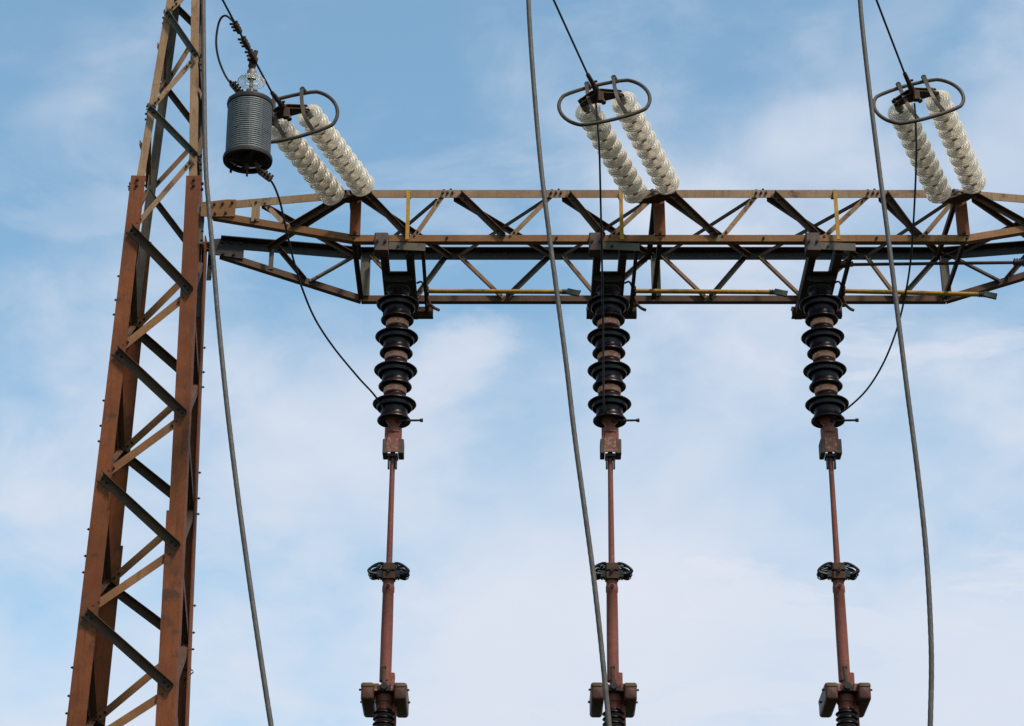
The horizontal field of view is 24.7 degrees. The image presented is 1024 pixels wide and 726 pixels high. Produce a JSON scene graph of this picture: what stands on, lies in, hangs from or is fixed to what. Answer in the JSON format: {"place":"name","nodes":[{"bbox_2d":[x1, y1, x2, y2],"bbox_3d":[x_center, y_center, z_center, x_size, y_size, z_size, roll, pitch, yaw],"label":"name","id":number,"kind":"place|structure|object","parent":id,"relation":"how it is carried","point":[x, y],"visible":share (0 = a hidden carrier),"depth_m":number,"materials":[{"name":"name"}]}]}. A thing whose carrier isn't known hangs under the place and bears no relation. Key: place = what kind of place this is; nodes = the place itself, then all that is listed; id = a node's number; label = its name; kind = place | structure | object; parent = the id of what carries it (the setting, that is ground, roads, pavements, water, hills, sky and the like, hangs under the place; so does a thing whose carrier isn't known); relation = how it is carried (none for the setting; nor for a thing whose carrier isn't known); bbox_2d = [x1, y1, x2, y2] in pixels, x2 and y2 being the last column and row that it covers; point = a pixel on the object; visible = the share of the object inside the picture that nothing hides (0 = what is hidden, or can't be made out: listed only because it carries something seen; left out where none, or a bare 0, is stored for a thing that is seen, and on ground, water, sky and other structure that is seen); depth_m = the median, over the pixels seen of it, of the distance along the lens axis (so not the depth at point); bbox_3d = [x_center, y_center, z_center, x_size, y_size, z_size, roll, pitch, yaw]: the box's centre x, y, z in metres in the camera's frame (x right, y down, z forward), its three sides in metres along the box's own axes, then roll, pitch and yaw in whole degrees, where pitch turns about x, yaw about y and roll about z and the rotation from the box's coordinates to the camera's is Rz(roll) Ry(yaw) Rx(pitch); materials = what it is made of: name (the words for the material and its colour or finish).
{"place":"outdoors","nodes":[
{"label":"outdoors","id":0,"kind":"place"},
{"bbox_2d":[201,0,273,725],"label":"stranded cable","id":1,"kind":"object","parent":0,"point":[227,411],"visible":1,"depth_m":17.29,"materials":[{"name":"metal"}]},
{"bbox_2d":[0,0,1023,725],"label":"sky","id":2,"kind":"structure","parent":0,"point":[723,522],"materials":[{"name":"blue"}]},
{"bbox_2d":[526,0,611,725],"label":"stranded cable","id":3,"kind":"object","parent":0,"point":[571,409],"visible":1,"depth_m":17.29,"materials":[{"name":"metal"}]},
{"bbox_2d":[858,0,933,725],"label":"stranded cable","id":4,"kind":"object","parent":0,"point":[908,403],"visible":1,"depth_m":17.30,"materials":[{"name":"metal"}]},
{"label":"ground","id":5,"kind":"structure","parent":0,"visible":0},
{"bbox_2d":[65,0,211,725],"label":"lattice mast","id":6,"kind":"object","parent":5,"relation":"on","point":[103,592],"visible":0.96,"depth_m":23.35,"materials":[{"name":"brown metal"}]},
{"bbox_2d":[201,188,1023,303],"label":"lattice beam","id":7,"kind":"structure","parent":6,"relation":"attached to","point":[230,249],"depth_m":24.33,"materials":[{"name":"brown metal"}]},
{"bbox_2d":[270,86,373,204],"bbox_3d":[-1.853,-2.102,23.019,0.812,0.702,2.121,-12,-29,22],"label":"tension insulator","id":8,"kind":"object","parent":7,"relation":"attached to","point":[291,142],"visible":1,"depth_m":22.98,"materials":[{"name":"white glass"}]},
{"bbox_2d":[222,0,272,93],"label":"line wire","id":9,"kind":"object","parent":8,"relation":"attached to","point":[242,37],"visible":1,"depth_m":21.37,"materials":[{"name":"black metal"}]},
{"bbox_2d":[229,20,241,33],"bbox_3d":[-2.476,-3.007,21.000,0.083,0.065,0.176,-4,-27,8],"label":"wire clamp","id":10,"kind":"object","parent":9,"relation":"attached to","point":[237,28],"visible":1,"depth_m":20.99,"materials":[{"name":"metal"}]},
{"bbox_2d":[238,36,250,49],"bbox_3d":[-2.432,-2.902,21.267,0.083,0.067,0.191,-4,-27,8],"label":"wire clamp","id":11,"kind":"object","parent":9,"relation":"attached to","point":[246,44],"visible":1,"depth_m":21.25,"materials":[{"name":"metal"}]},
{"bbox_2d":[244,49,257,63],"bbox_3d":[-2.394,-2.814,21.494,0.083,0.069,0.206,-4,-27,8],"label":"wire clamp","id":12,"kind":"object","parent":9,"relation":"attached to","point":[252,56],"visible":1,"depth_m":21.47,"materials":[{"name":"metal"}]},
{"bbox_2d":[223,50,273,181],"bbox_3d":[-2.378,-2.252,21.335,0.470,1.410,0.450,0,-26,0],"label":"line trap","id":13,"kind":"object","parent":12,"relation":"hanging from","point":[248,131],"visible":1,"depth_m":21.15,"materials":[{"name":"grey metal"}]},
{"bbox_2d":[215,15,232,82],"bbox_3d":[-2.628,-2.878,21.503,0.200,0.671,0.232,6,-28,-11],"label":"jumper cable","id":14,"kind":"object","parent":13,"relation":"on","point":[216,46],"visible":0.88,"depth_m":21.56,"materials":[{"name":"black metal"}]},
{"bbox_2d":[268,177,385,411],"bbox_3d":[-1.794,-0.552,22.252,0.230,0.867,3.335,-7,-28,14],"label":"jumper cable","id":15,"kind":"object","parent":13,"relation":"hanging from","point":[316,321],"visible":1,"depth_m":22.10,"materials":[{"name":"black metal"}]},
{"bbox_2d":[374,190,432,319],"bbox_3d":[-1.115,-1.090,24.427,0.550,0.771,1.580,0,-27,0],"label":"insulator hanger","id":16,"kind":"object","parent":7,"relation":"hanging from","point":[383,245],"visible":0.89,"depth_m":23.93,"materials":[{"name":"metal"}]},
{"bbox_2d":[373,283,422,469],"bbox_3d":[-1.180,0.141,23.761,0.450,2.058,0.447,15,-31,-27],"label":"hanging insulator","id":17,"kind":"object","parent":16,"relation":"hanging from","point":[396,338],"visible":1,"depth_m":23.70,"materials":[{"name":"black ceramic"}]},
{"bbox_2d":[416,281,580,310],"bbox_3d":[-0.139,-0.667,24.598,1.720,0.214,0.451,0,-27,0],"label":"earthing switch","id":18,"kind":"object","parent":16,"relation":"attached to","point":[568,291],"visible":1,"depth_m":24.49,"materials":[{"name":"yellow paint"}]},
{"bbox_2d":[586,191,639,319],"bbox_3d":[1.053,-1.090,24.427,0.550,0.771,1.580,0,-27,0],"label":"insulator hanger","id":19,"kind":"object","parent":7,"relation":"hanging from","point":[617,277],"visible":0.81,"depth_m":23.95,"materials":[{"name":"grey metal"}]},
{"bbox_2d":[587,283,639,469],"bbox_3d":[0.988,0.141,23.761,0.450,2.058,0.447,15,-31,-27],"label":"hanging insulator","id":20,"kind":"object","parent":19,"relation":"hanging from","point":[617,371],"visible":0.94,"depth_m":23.69,"materials":[{"name":"ceramic"}]},
{"bbox_2d":[624,281,787,310],"bbox_3d":[2.029,-0.665,24.597,1.720,0.214,0.451,0,-27,0],"label":"earthing switch","id":21,"kind":"object","parent":19,"relation":"attached to","point":[775,291],"visible":1,"depth_m":24.49,"materials":[{"name":"orange metal"}]},
{"bbox_2d":[557,73,679,203],"bbox_3d":[1.182,-2.254,23.121,0.814,0.704,2.115,-13,-30,24],"label":"tension insulator","id":22,"kind":"object","parent":7,"relation":"attached to","point":[641,136],"visible":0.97,"depth_m":23.03,"materials":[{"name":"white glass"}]},
{"bbox_2d":[553,0,588,74],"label":"line wire","id":23,"kind":"object","parent":22,"relation":"attached to","point":[569,34],"visible":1,"depth_m":21.74,"materials":[{"name":"black metal"}]},
{"bbox_2d":[595,102,607,418],"bbox_3d":[0.875,-0.969,22.942,0.051,2.288,2.254,-1,-27,3],"label":"jumper cable","id":24,"kind":"object","parent":22,"relation":"hanging from","point":[601,239],"visible":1,"depth_m":22.84,"materials":[{"name":"black metal"}]},
{"bbox_2d":[791,190,855,319],"bbox_3d":[3.240,-1.090,24.427,0.550,0.771,1.580,0,-27,0],"label":"insulator hanger","id":25,"kind":"object","parent":7,"relation":"hanging from","point":[813,245],"visible":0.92,"depth_m":23.97,"materials":[{"name":"grey metal"}]},
{"bbox_2d":[799,283,858,469],"bbox_3d":[3.179,0.142,23.762,0.451,2.058,0.445,15,-30,-26],"label":"hanging insulator","id":26,"kind":"object","parent":25,"relation":"hanging from","point":[824,371],"visible":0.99,"depth_m":23.69,"materials":[{"name":"ceramic"}]},
{"bbox_2d":[836,281,996,311],"bbox_3d":[4.215,-0.652,24.591,1.720,0.214,0.451,1,-27,1],"label":"earthing switch","id":27,"kind":"object","parent":25,"relation":"attached to","point":[986,294],"visible":0.98,"depth_m":24.48,"materials":[{"name":"orange metal"}]},
{"bbox_2d":[839,258,1023,268],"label":"drive shaft","id":28,"kind":"object","parent":25,"relation":"attached to","point":[1017,262],"visible":0.99,"depth_m":24.08,"materials":[{"name":"metal"}]},
{"bbox_2d":[873,72,985,203],"bbox_3d":[4.238,-2.256,23.147,0.805,0.732,2.127,-14,-30,25],"label":"tension insulator","id":29,"kind":"object","parent":7,"relation":"attached to","point":[941,107],"visible":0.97,"depth_m":23.04,"materials":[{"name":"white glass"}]},
{"bbox_2d":[832,103,916,417],"bbox_3d":[3.750,-0.938,23.015,0.468,2.299,2.321,8,-28,-15],"label":"jumper cable","id":30,"kind":"object","parent":29,"relation":"hanging from","point":[870,384],"visible":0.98,"depth_m":22.87,"materials":[{"name":"black metal"}]},
{"bbox_2d":[875,0,905,73],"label":"line wire","id":31,"kind":"object","parent":29,"relation":"attached to","point":[889,34],"visible":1,"depth_m":21.80,"materials":[{"name":"black metal"}]},
{"bbox_2d":[359,452,409,725],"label":"disconnector","id":32,"kind":"object","parent":5,"relation":"on","point":[386,702],"visible":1,"depth_m":22.39,"materials":[{"name":"red paint"}]},
{"bbox_2d":[588,452,638,725],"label":"disconnector","id":33,"kind":"object","parent":5,"relation":"on","point":[623,701],"visible":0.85,"depth_m":22.41,"materials":[{"name":"red paint"}]},
{"bbox_2d":[817,452,871,725],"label":"disconnector","id":34,"kind":"object","parent":5,"relation":"on","point":[849,696],"visible":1,"depth_m":22.38,"materials":[{"name":"red paint"}]}
]}

